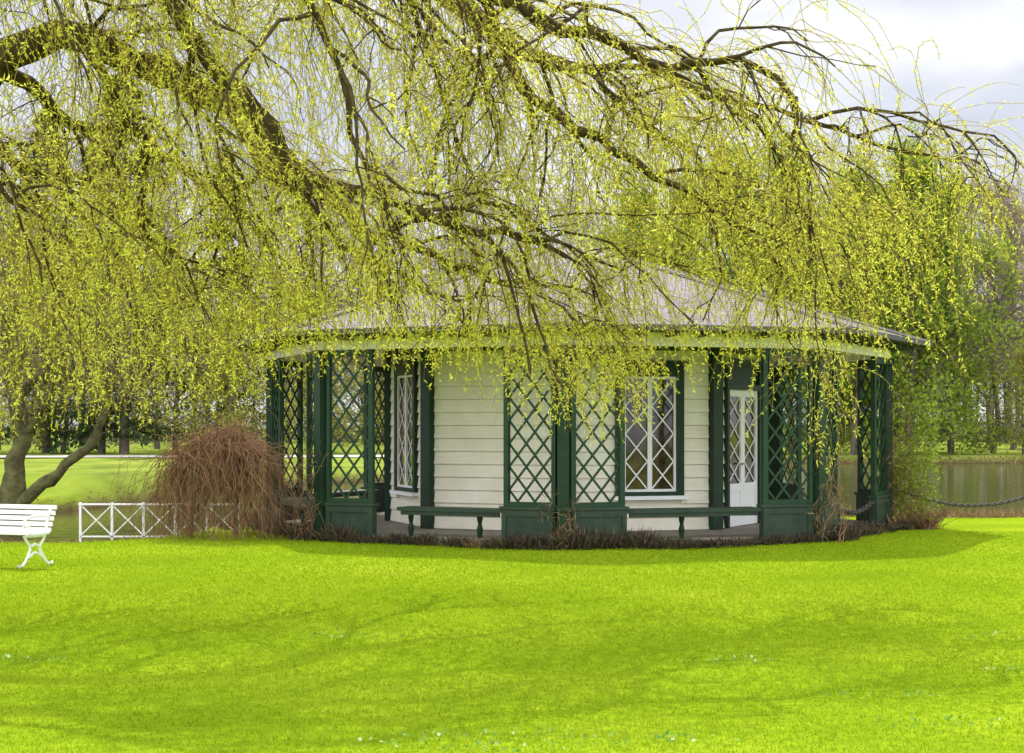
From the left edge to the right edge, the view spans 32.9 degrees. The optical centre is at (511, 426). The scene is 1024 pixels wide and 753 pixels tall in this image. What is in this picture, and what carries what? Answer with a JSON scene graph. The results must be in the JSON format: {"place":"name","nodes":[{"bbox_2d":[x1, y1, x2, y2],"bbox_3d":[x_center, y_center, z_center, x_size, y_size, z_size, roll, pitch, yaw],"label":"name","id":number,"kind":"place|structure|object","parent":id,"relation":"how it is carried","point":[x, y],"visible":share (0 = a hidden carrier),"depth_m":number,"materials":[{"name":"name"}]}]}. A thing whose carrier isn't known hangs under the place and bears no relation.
{"place":"outdoors","nodes":[
{"label":"outdoors","id":0,"kind":"place"},
{"bbox_2d":[0,455,383,456],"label":"path","id":1,"kind":"structure","parent":0,"point":[145,455],"depth_m":92.53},
{"bbox_2d":[0,428,1023,752],"bbox_3d":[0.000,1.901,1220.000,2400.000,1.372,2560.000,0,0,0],"label":"ground","id":2,"kind":"structure","parent":0,"point":[82,478],"depth_m":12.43,"materials":[{"name":"green plant"}]},
{"bbox_2d":[0,159,42,449],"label":"bare tree","id":3,"kind":"object","parent":2,"relation":"on","point":[2,280],"visible":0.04,"depth_m":117.90,"materials":[{"name":"grey plant"}]},
{"bbox_2d":[0,504,56,568],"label":"park bench","id":4,"kind":"object","parent":2,"relation":"on","point":[26,530],"visible":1,"depth_m":20.00,"materials":[{"name":"white paint"}]},
{"bbox_2d":[0,270,78,441],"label":"yellow tree","id":5,"kind":"object","parent":2,"relation":"on","point":[6,407],"visible":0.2,"depth_m":98.37,"materials":[{"name":"grey plant"}]},
{"bbox_2d":[0,110,112,452],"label":"spruce tree","id":6,"kind":"object","parent":2,"relation":"on","point":[46,438],"visible":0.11,"depth_m":105.67,"materials":[{"name":"green plant"}]},
{"bbox_2d":[0,111,116,449],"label":"bare tree","id":7,"kind":"object","parent":2,"relation":"on","point":[51,443],"visible":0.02,"depth_m":111.42,"materials":[{"name":"grey plant"}]},
{"bbox_2d":[0,266,142,452],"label":"yellow tree","id":8,"kind":"object","parent":2,"relation":"on","point":[66,424],"visible":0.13,"depth_m":103.63,"materials":[{"name":"grey plant"}]},
{"bbox_2d":[37,120,161,453],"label":"spruce tree","id":9,"kind":"object","parent":2,"relation":"on","point":[101,449],"visible":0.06,"depth_m":102.16,"materials":[{"name":"green plant"}]},
{"bbox_2d":[0,525,215,544],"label":"bank reeds","id":10,"kind":"object","parent":2,"relation":"on","point":[13,541],"visible":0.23,"depth_m":23.83,"materials":[{"name":"green plant"}]},
{"bbox_2d":[49,68,189,454],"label":"spruce tree","id":11,"kind":"object","parent":2,"relation":"on","point":[125,426],"visible":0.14,"depth_m":100.28,"materials":[{"name":"green plant"}]},
{"bbox_2d":[0,31,292,515],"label":"bank willow","id":12,"kind":"object","parent":2,"relation":"on","point":[14,489],"visible":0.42,"depth_m":35.76,"materials":[{"name":"green plant"}]},
{"bbox_2d":[78,502,239,541],"bbox_3d":[-5.350,1.675,26.300,2.460,1.050,0.040,0,0,0],"label":"railing","id":13,"kind":"object","parent":2,"relation":"on","point":[80,504],"visible":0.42,"depth_m":26.28,"materials":[{"name":"white paint"}]},
{"bbox_2d":[63,254,261,452],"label":"yellow tree","id":14,"kind":"object","parent":2,"relation":"on","point":[168,421],"visible":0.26,"depth_m":102.15,"materials":[{"name":"grey plant"}]},
{"bbox_2d":[104,151,231,448],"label":"bare tree","id":15,"kind":"object","parent":2,"relation":"on","point":[157,445],"visible":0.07,"depth_m":122.07,"materials":[{"name":"grey plant"}]},
{"bbox_2d":[23,470,383,514],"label":"reeds","id":16,"kind":"object","parent":2,"relation":"on","point":[89,497],"visible":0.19,"depth_m":44.00,"materials":[{"name":"green plant"}]},
{"bbox_2d":[102,391,324,542],"bbox_3d":[-4.045,0.620,24.402,3.249,2.206,2.864,0,0,0],"label":"weeping shrub","id":17,"kind":"object","parent":2,"relation":"on","point":[236,458],"visible":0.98,"depth_m":24.15,"materials":[{"name":"brown plant"}]},
{"bbox_2d":[169,145,266,443],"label":"spruce tree","id":18,"kind":"object","parent":2,"relation":"on","point":[225,386],"visible":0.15,"depth_m":105.67,"materials":[{"name":"green plant"}]},
{"bbox_2d":[210,513,255,529],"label":"dry bush","id":19,"kind":"object","parent":2,"relation":"on","point":[230,522],"visible":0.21,"depth_m":26.86,"materials":[{"name":"brown plant"}]},
{"bbox_2d":[169,291,313,450],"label":"yellow tree","id":20,"kind":"object","parent":2,"relation":"on","point":[230,408],"visible":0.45,"depth_m":98.71,"materials":[{"name":"grey plant"}]},
{"bbox_2d":[242,509,267,523],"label":"shrub","id":21,"kind":"object","parent":2,"relation":"on","point":[254,514],"visible":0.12,"depth_m":28.02,"materials":[{"name":"brown plant"}]},
{"bbox_2d":[246,517,275,528],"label":"shrub","id":22,"kind":"object","parent":2,"relation":"on","point":[260,522],"visible":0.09,"depth_m":27.03,"materials":[{"name":"brown plant"}]},
{"bbox_2d":[251,520,292,529],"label":"shrub","id":23,"kind":"object","parent":2,"relation":"on","point":[258,525],"visible":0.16,"depth_m":26.24,"materials":[{"name":"brown plant"}]},
{"bbox_2d":[261,524,290,533],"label":"shrub","id":24,"kind":"object","parent":2,"relation":"on","point":[272,529],"visible":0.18,"depth_m":25.47,"materials":[{"name":"brown plant"}]},
{"bbox_2d":[273,521,306,535],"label":"shrub","id":25,"kind":"object","parent":2,"relation":"on","point":[285,527],"visible":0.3,"depth_m":24.97,"materials":[{"name":"plant"}]},
{"bbox_2d":[232,161,349,406],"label":"bare tree","id":26,"kind":"object","parent":2,"relation":"on","point":[271,246],"visible":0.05,"depth_m":124.82,"materials":[{"name":"grey plant"}]},
{"bbox_2d":[285,526,316,540],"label":"shrub","id":27,"kind":"object","parent":2,"relation":"on","point":[295,533],"visible":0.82,"depth_m":24.06,"materials":[{"name":"brown plant"}]},
{"bbox_2d":[240,268,380,452],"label":"yellow tree","id":28,"kind":"object","parent":2,"relation":"on","point":[337,410],"visible":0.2,"depth_m":101.41,"materials":[{"name":"grey plant"}]},
{"bbox_2d":[305,529,344,541],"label":"shrub","id":29,"kind":"object","parent":2,"relation":"on","point":[313,536],"visible":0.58,"depth_m":24.02,"materials":[{"name":"plant"}]},
{"bbox_2d":[243,141,410,379],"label":"bare tree","id":30,"kind":"object","parent":2,"relation":"on","point":[316,163],"visible":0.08,"depth_m":111.78,"materials":[{"name":"grey plant"}]},
{"bbox_2d":[314,523,359,541],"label":"shrub","id":31,"kind":"object","parent":2,"relation":"on","point":[335,533],"visible":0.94,"depth_m":23.85,"materials":[{"name":"plant"}]},
{"bbox_2d":[339,533,367,543],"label":"shrub","id":32,"kind":"object","parent":2,"relation":"on","point":[346,539],"visible":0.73,"depth_m":23.69,"materials":[{"name":"plant"}]},
{"bbox_2d":[290,142,448,422],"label":"bare tree","id":33,"kind":"object","parent":2,"relation":"on","point":[394,175],"visible":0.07,"depth_m":116.48,"materials":[{"name":"grey plant"}]},
{"bbox_2d":[349,533,392,544],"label":"shrub","id":34,"kind":"object","parent":2,"relation":"on","point":[371,539],"visible":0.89,"depth_m":23.51,"materials":[{"name":"brown plant"}]},
{"bbox_2d":[336,287,412,443],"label":"yellow tree","id":35,"kind":"object","parent":2,"relation":"on","point":[377,402],"visible":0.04,"depth_m":106.08,"materials":[{"name":"grey plant"}]},
{"bbox_2d":[379,530,411,544],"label":"shrub","id":36,"kind":"object","parent":2,"relation":"on","point":[393,537],"visible":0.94,"depth_m":23.53,"materials":[{"name":"brown plant"}]},
{"bbox_2d":[392,535,419,544],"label":"shrub","id":37,"kind":"object","parent":2,"relation":"on","point":[405,541],"visible":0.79,"depth_m":23.44,"materials":[{"name":"brown plant"}]},
{"bbox_2d":[410,532,440,545],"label":"shrub","id":38,"kind":"object","parent":2,"relation":"on","point":[424,539],"visible":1,"depth_m":23.36,"materials":[{"name":"plant"}]},
{"bbox_2d":[438,534,472,547],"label":"shrub","id":39,"kind":"object","parent":2,"relation":"on","point":[451,541],"visible":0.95,"depth_m":23.15,"materials":[{"name":"brown plant"}]},
{"bbox_2d":[457,536,485,547],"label":"shrub","id":40,"kind":"object","parent":2,"relation":"on","point":[473,543],"visible":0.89,"depth_m":23.03,"materials":[{"name":"brown plant"}]},
{"bbox_2d":[415,166,529,279],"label":"bare tree","id":41,"kind":"object","parent":2,"relation":"on","point":[462,261],"visible":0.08,"depth_m":117.22,"materials":[{"name":"grey plant"}]},
{"bbox_2d":[480,542,500,548],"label":"shrub","id":42,"kind":"object","parent":2,"relation":"on","point":[489,547],"visible":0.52,"depth_m":22.90,"materials":[{"name":"plant"}]},
{"bbox_2d":[481,534,532,549],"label":"shrub","id":43,"kind":"object","parent":2,"relation":"on","point":[502,543],"visible":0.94,"depth_m":22.70,"materials":[{"name":"plant"}]},
{"bbox_2d":[0,630,1021,752],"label":"clover","id":44,"kind":"object","parent":2,"relation":"on","point":[658,736],"visible":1,"depth_m":9.03,"materials":[{"name":"green plant"}]},
{"bbox_2d":[0,0,1023,473],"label":"weeping willow","id":45,"kind":"object","parent":2,"relation":"on","point":[232,102],"visible":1,"depth_m":14.50,"materials":[{"name":"green plant"}]},
{"bbox_2d":[0,210,1023,445],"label":"distant wood","id":46,"kind":"object","parent":2,"relation":"on","point":[343,379],"visible":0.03,"depth_m":162.64,"materials":[{"name":"green plant"}]},
{"bbox_2d":[500,531,555,548],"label":"shrub","id":47,"kind":"object","parent":2,"relation":"on","point":[534,541],"visible":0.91,"depth_m":22.63,"materials":[{"name":"brown plant"}]},
{"bbox_2d":[531,543,569,549],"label":"shrub","id":48,"kind":"object","parent":2,"relation":"on","point":[546,546],"visible":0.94,"depth_m":22.46,"materials":[{"name":"plant"}]},
{"bbox_2d":[538,525,602,549],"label":"shrub","id":49,"kind":"object","parent":2,"relation":"on","point":[571,540],"visible":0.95,"depth_m":22.44,"materials":[{"name":"brown plant"}]},
{"bbox_2d":[528,180,618,246],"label":"bare tree","id":50,"kind":"object","parent":2,"relation":"on","point":[581,211],"visible":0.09,"depth_m":119.16,"materials":[{"name":"grey plant"}]},
{"bbox_2d":[229,237,932,548],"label":"garden pavilion","id":51,"kind":"structure","parent":2,"relation":"on","point":[459,462],"depth_m":25.05,"materials":[{"name":"wood"}]},
{"bbox_2d":[246,420,276,517],"bbox_3d":[-4.045,0.702,27.978,0.897,1.941,0.846,0,0,0],"label":"climbing vine","id":52,"kind":"object","parent":51,"relation":"attached to","point":[268,485],"visible":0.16,"depth_m":27.84,"materials":[{"name":"plant"}]},
{"bbox_2d":[287,440,332,536],"bbox_3d":[-2.808,0.767,24.340,0.743,1.762,0.722,0,0,0],"label":"climbing vine","id":53,"kind":"object","parent":51,"relation":"attached to","point":[304,505],"visible":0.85,"depth_m":24.25,"materials":[{"name":"plant"}]},
{"bbox_2d":[389,359,419,496],"bbox_3d":[-1.645,0.018,26.739,0.160,2.075,1.340,0,0,-18],"label":"window","id":54,"kind":"structure","parent":51,"relation":"in","point":[405,390],"depth_m":26.71,"materials":[{"name":"white glass"}]},
{"bbox_2d":[537,492,588,549],"bbox_3d":[0.664,1.237,22.558,0.660,0.868,0.693,0,0,-41],"label":"climbing vine","id":55,"kind":"object","parent":51,"relation":"attached to","point":[569,522],"visible":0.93,"depth_m":22.51,"materials":[{"name":"brown plant"}]},
{"bbox_2d":[611,360,689,499],"bbox_3d":[1.988,0.052,24.980,1.180,2.005,0.160,0,0,-19],"label":"window","id":56,"kind":"structure","parent":51,"relation":"in","point":[654,454],"depth_m":25.03,"materials":[{"name":"white glass"}]},
{"bbox_2d":[723,358,760,527],"bbox_3d":[3.508,0.245,26.377,0.110,2.530,1.590,0,0,27],"label":"door","id":57,"kind":"structure","parent":51,"relation":"in","point":[742,454],"depth_m":26.32,"materials":[{"name":"white paint"}]},
{"bbox_2d":[806,410,853,542],"bbox_3d":[4.355,0.682,23.791,0.689,1.848,0.951,0,0,15],"label":"climbing vine","id":58,"kind":"object","parent":51,"relation":"attached to","point":[827,494],"visible":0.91,"depth_m":23.71,"materials":[{"name":"plant"}]},
{"bbox_2d":[841,501,874,515],"bbox_3d":[5.065,1.214,25.579,0.094,0.204,2.009,0,0,26],"label":"chain","id":59,"kind":"object","parent":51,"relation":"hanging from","point":[848,512],"visible":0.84,"depth_m":25.69,"materials":[{"name":"metal"}]},
{"bbox_2d":[859,372,934,529],"bbox_3d":[6.038,0.340,27.232,1.304,2.534,0.985,0,0,26],"label":"climbing vine","id":60,"kind":"object","parent":51,"relation":"attached to","point":[889,485],"visible":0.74,"depth_m":27.16,"materials":[{"name":"green plant"}]},
{"bbox_2d":[888,384,943,525],"bbox_3d":[6.267,0.431,27.329,0.912,2.352,1.332,0,0,-22],"label":"climbing vine","id":61,"kind":"object","parent":51,"relation":"attached to","point":[929,421],"visible":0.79,"depth_m":27.10,"materials":[{"name":"green plant"}]},
{"bbox_2d":[571,526,628,549],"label":"shrub","id":62,"kind":"object","parent":2,"relation":"on","point":[602,543],"visible":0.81,"depth_m":22.57,"materials":[{"name":"brown plant"}]},
{"bbox_2d":[607,527,661,549],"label":"shrub","id":63,"kind":"object","parent":2,"relation":"on","point":[637,537],"visible":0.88,"depth_m":22.69,"materials":[{"name":"plant"}]},
{"bbox_2d":[569,166,701,271],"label":"spring tree","id":64,"kind":"object","parent":2,"relation":"on","point":[645,199],"visible":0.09,"depth_m":111.94,"materials":[{"name":"green plant"}]},
{"bbox_2d":[637,539,662,548],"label":"shrub","id":65,"kind":"object","parent":2,"relation":"on","point":[645,546],"visible":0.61,"depth_m":22.87,"materials":[{"name":"plant"}]},
{"bbox_2d":[652,535,696,549],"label":"shrub","id":66,"kind":"object","parent":2,"relation":"on","point":[668,542],"visible":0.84,"depth_m":22.80,"materials":[{"name":"plant"}]},
{"bbox_2d":[675,537,710,548],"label":"shrub","id":67,"kind":"object","parent":2,"relation":"on","point":[697,543],"visible":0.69,"depth_m":22.94,"materials":[{"name":"plant"}]},
{"bbox_2d":[629,159,771,284],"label":"spring tree","id":68,"kind":"object","parent":2,"relation":"on","point":[677,226],"visible":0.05,"depth_m":108.19,"materials":[{"name":"green plant"}]},
{"bbox_2d":[695,538,722,547],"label":"shrub","id":69,"kind":"object","parent":2,"relation":"on","point":[716,545],"visible":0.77,"depth_m":23.12,"materials":[{"name":"plant"}]},
{"bbox_2d":[699,535,759,547],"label":"shrub","id":70,"kind":"object","parent":2,"relation":"on","point":[738,542],"visible":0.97,"depth_m":23.07,"materials":[{"name":"brown plant"}]},
{"bbox_2d":[627,125,847,437],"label":"spring tree","id":71,"kind":"object","parent":2,"relation":"on","point":[723,257],"visible":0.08,"depth_m":104.47,"materials":[{"name":"green plant"}]},
{"bbox_2d":[741,535,778,545],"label":"shrub","id":72,"kind":"object","parent":2,"relation":"on","point":[764,539],"visible":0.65,"depth_m":23.33,"materials":[{"name":"brown plant"}]},
{"bbox_2d":[761,532,793,544],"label":"shrub","id":73,"kind":"object","parent":2,"relation":"on","point":[781,539],"visible":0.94,"depth_m":23.39,"materials":[{"name":"brown plant"}]},
{"bbox_2d":[784,537,802,543],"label":"shrub","id":74,"kind":"object","parent":2,"relation":"on","point":[794,541],"visible":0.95,"depth_m":23.52,"materials":[{"name":"brown plant"}]},
{"bbox_2d":[702,115,911,454],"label":"spring tree","id":75,"kind":"object","parent":2,"relation":"on","point":[791,447],"visible":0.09,"depth_m":101.50,"materials":[{"name":"green plant"}]},
{"bbox_2d":[790,529,826,543],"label":"shrub","id":76,"kind":"object","parent":2,"relation":"on","point":[810,538],"visible":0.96,"depth_m":23.59,"materials":[{"name":"brown plant"}]},
{"bbox_2d":[825,531,853,541],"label":"shrub","id":77,"kind":"object","parent":2,"relation":"on","point":[833,538],"visible":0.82,"depth_m":23.86,"materials":[{"name":"brown plant"}]},
{"bbox_2d":[826,528,863,541],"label":"shrub","id":78,"kind":"object","parent":2,"relation":"on","point":[856,535],"visible":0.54,"depth_m":23.95,"materials":[{"name":"brown plant"}]},
{"bbox_2d":[827,521,867,537],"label":"shrub","id":79,"kind":"object","parent":2,"relation":"on","point":[853,530],"visible":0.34,"depth_m":24.30,"materials":[{"name":"brown plant"}]},
{"bbox_2d":[776,156,944,452],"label":"spring tree","id":80,"kind":"object","parent":2,"relation":"on","point":[868,411],"visible":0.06,"depth_m":104.03,"materials":[{"name":"green plant"}]},
{"bbox_2d":[761,157,963,460],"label":"spring tree","id":81,"kind":"object","parent":2,"relation":"on","point":[853,449],"visible":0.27,"depth_m":97.20,"materials":[{"name":"green plant"}]},
{"bbox_2d":[850,523,875,536],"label":"shrub","id":82,"kind":"object","parent":2,"relation":"on","point":[867,532],"visible":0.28,"depth_m":24.82,"materials":[{"name":"brown plant"}]},
{"bbox_2d":[848,522,883,534],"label":"shrub","id":83,"kind":"object","parent":2,"relation":"on","point":[877,531],"visible":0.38,"depth_m":25.02,"materials":[{"name":"plant"}]},
{"bbox_2d":[849,520,899,532],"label":"shrub","id":84,"kind":"object","parent":2,"relation":"on","point":[886,524],"visible":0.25,"depth_m":25.89,"materials":[{"name":"plant"}]},
{"bbox_2d":[857,520,901,532],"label":"shrub","id":85,"kind":"object","parent":2,"relation":"on","point":[889,527],"visible":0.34,"depth_m":25.68,"materials":[{"name":"brown plant"}]},
{"bbox_2d":[888,519,912,529],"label":"shrub","id":86,"kind":"object","parent":2,"relation":"on","point":[905,525],"visible":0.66,"depth_m":26.71,"materials":[{"name":"brown plant"}]},
{"bbox_2d":[885,513,923,527],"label":"shrub","id":87,"kind":"object","parent":2,"relation":"on","point":[903,519],"visible":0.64,"depth_m":26.88,"materials":[{"name":"brown plant"}]},
{"bbox_2d":[790,454,1023,463],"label":"shore reeds","id":88,"kind":"object","parent":2,"relation":"on","point":[978,458],"visible":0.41,"depth_m":92.40,"materials":[{"name":"plant"}]},
{"bbox_2d":[826,191,995,451],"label":"spring tree","id":89,"kind":"object","parent":2,"relation":"on","point":[915,417],"visible":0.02,"depth_m":109.07,"materials":[{"name":"green plant"}]},
{"bbox_2d":[874,198,958,447],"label":"bare tree","id":90,"kind":"object","parent":2,"relation":"on","point":[926,350],"visible":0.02,"depth_m":127.91,"materials":[{"name":"grey plant"}]},
{"bbox_2d":[826,115,1023,454],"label":"spring tree","id":91,"kind":"object","parent":2,"relation":"on","point":[953,421],"visible":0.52,"depth_m":97.32,"materials":[{"name":"green plant"}]},
{"bbox_2d":[900,498,957,529],"bbox_3d":[6.401,1.328,26.975,0.917,0.556,0.980,0,0,0],"label":"dry bush","id":92,"kind":"object","parent":2,"relation":"on","point":[926,524],"visible":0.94,"depth_m":26.82,"materials":[{"name":"brown plant"}]},
{"bbox_2d":[841,504,1023,518],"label":"dry reeds","id":93,"kind":"object","parent":2,"relation":"on","point":[990,514],"visible":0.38,"depth_m":30.56,"materials":[{"name":"brown plant"}]},
{"bbox_2d":[846,167,1023,454],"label":"spring tree","id":94,"kind":"object","parent":2,"relation":"on","point":[973,367],"visible":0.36,"depth_m":99.80,"materials":[{"name":"green plant"}]},
{"bbox_2d":[916,182,1003,447],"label":"bare tree","id":95,"kind":"object","parent":2,"relation":"on","point":[969,300],"visible":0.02,"depth_m":129.62,"materials":[{"name":"grey plant"}]},
{"bbox_2d":[945,169,1023,452],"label":"bare tree","id":96,"kind":"object","parent":2,"relation":"on","point":[1007,310],"visible":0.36,"depth_m":103.56,"materials":[{"name":"brown plant"}]},
{"bbox_2d":[951,178,1023,450],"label":"bare tree","id":97,"kind":"object","parent":2,"relation":"on","point":[987,290],"visible":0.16,"depth_m":114.10,"materials":[{"name":"brown plant"}]},
{"bbox_2d":[959,175,1023,448],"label":"bare tree","id":98,"kind":"object","parent":2,"relation":"on","point":[1009,382],"visible":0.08,"depth_m":123.74,"materials":[{"name":"grey plant"}]},
{"bbox_2d":[963,198,1023,449],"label":"bare tree","id":99,"kind":"object","parent":2,"relation":"on","point":[1017,427],"visible":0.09,"depth_m":117.82,"materials":[{"name":"grey plant"}]},
{"bbox_2d":[971,343,1023,453],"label":"yellow tree","id":100,"kind":"object","parent":2,"relation":"on","point":[1019,358],"visible":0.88,"depth_m":99.93,"materials":[{"name":"grey plant"}]},
{"bbox_3d":[8.350,1.280,27.600,0.120,0.740,0.114,0,0,0],"label":"chain post","id":101,"kind":"object","parent":2,"relation":"on","visible":0},
{"bbox_2d":[896,488,1023,507],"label":"chain","id":102,"kind":"object","parent":101,"relation":"hanging from","point":[981,504],"visible":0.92,"depth_m":27.40,"materials":[{"name":"metal"}]},
{"bbox_2d":[0,463,1023,542],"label":"water","id":103,"kind":"structure","parent":0,"point":[973,483],"depth_m":48.50,"materials":[{"name":"green liquid"}]},
{"bbox_2d":[0,0,1023,427],"label":"sky","id":104,"kind":"structure","parent":0,"point":[980,43],"materials":[{"name":"white"}]}
]}

